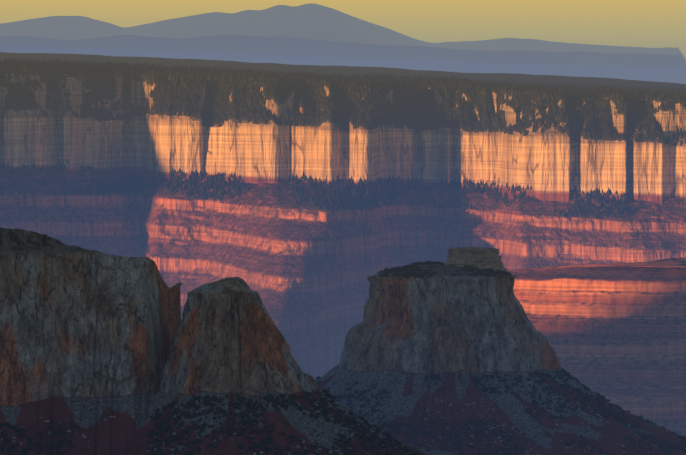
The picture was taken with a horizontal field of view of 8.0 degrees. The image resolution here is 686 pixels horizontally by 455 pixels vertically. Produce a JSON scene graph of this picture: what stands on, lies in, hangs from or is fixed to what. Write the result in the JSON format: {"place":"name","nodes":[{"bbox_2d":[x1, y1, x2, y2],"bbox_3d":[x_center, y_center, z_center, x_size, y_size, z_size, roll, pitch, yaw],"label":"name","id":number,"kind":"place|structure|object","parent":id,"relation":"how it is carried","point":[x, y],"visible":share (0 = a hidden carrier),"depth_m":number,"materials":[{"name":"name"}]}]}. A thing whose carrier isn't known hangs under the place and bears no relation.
{"place":"outdoors","nodes":[
{"label":"outdoors","id":0,"kind":"place"},
{"bbox_2d":[0,227,180,454],"bbox_3d":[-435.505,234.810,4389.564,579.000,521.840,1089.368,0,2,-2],"label":"rock butte","id":1,"kind":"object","parent":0,"point":[86,336],"depth_m":4449.49,"materials":[{"name":"brown stone"}]},
{"bbox_2d":[126,277,426,454],"bbox_3d":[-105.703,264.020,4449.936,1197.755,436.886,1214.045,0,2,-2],"label":"rock butte","id":2,"kind":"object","parent":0,"point":[229,340],"depth_m":4419.20,"materials":[{"name":"brown stone"}]},
{"bbox_2d":[0,370,675,454],"bbox_3d":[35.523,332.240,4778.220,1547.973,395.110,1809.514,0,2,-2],"label":"talus boulders","id":3,"kind":"object","parent":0,"point":[303,441],"visible":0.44,"depth_m":5495.98,"materials":[{"name":"stone"}]},
{"bbox_2d":[0,69,685,379],"bbox_3d":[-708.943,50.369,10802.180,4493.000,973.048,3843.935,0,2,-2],"label":"canyon wall","id":4,"kind":"structure","parent":0,"point":[302,271],"depth_m":12200.04,"materials":[{"name":"orange stone"}]},
{"bbox_2d":[0,57,685,218],"bbox_3d":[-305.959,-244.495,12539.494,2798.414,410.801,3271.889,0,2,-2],"label":"trees","id":5,"kind":"object","parent":4,"relation":"on","point":[310,91],"visible":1,"depth_m":12327.62,"materials":[{"name":"plant"}]},
{"bbox_2d":[0,228,685,454],"bbox_3d":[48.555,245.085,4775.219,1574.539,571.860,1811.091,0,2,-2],"label":"juniper shrubs","id":6,"kind":"object","parent":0,"point":[361,435],"visible":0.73,"depth_m":4439.02,"materials":[{"name":"green plant"}]},
{"bbox_2d":[0,3,685,61],"bbox_3d":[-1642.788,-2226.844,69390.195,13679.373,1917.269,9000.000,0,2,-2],"label":"distant mountains","id":7,"kind":"structure","parent":0,"point":[312,21],"depth_m":73162.53,"materials":[{"name":"grey"}]},
{"bbox_2d":[0,35,685,69],"bbox_3d":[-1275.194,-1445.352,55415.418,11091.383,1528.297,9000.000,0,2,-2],"label":"hills","id":8,"kind":"structure","parent":0,"point":[280,45],"depth_m":59406.18,"materials":[{"name":"grey"}]},
{"bbox_2d":[0,46,685,83],"bbox_3d":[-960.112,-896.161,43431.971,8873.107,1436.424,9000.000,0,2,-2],"label":"ridge","id":9,"kind":"structure","parent":0,"point":[668,74],"depth_m":47633.08,"materials":[{"name":"grey stone"}]},
{"bbox_2d":[0,52,685,92],"bbox_3d":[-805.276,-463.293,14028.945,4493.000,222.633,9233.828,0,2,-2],"label":"plateau ground","id":10,"kind":"structure","parent":0,"point":[342,71],"depth_m":16679.56,"materials":[{"name":"grey"}]},
{"bbox_2d":[0,0,685,58],"label":"sky","id":11,"kind":"structure","parent":0,"point":[630,23],"materials":[{"name":"yellow"}]},
{"bbox_2d":[316,264,685,454],"bbox_3d":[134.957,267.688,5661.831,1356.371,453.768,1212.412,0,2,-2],"label":"butte","id":12,"kind":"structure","parent":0,"point":[454,327],"depth_m":5581.83,"materials":[{"name":"brown stone"}]},
{"bbox_2d":[444,247,507,270],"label":"caprock block","id":13,"kind":"structure","parent":12,"relation":"on","point":[482,258],"depth_m":5633.62,"materials":[{"name":"stone"}]},
{"bbox_2d":[506,257,685,435],"bbox_3d":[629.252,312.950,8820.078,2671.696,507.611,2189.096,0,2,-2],"label":"slope","id":14,"kind":"structure","parent":0,"point":[614,333],"depth_m":8606.95,"materials":[{"name":"stone"}]}
]}

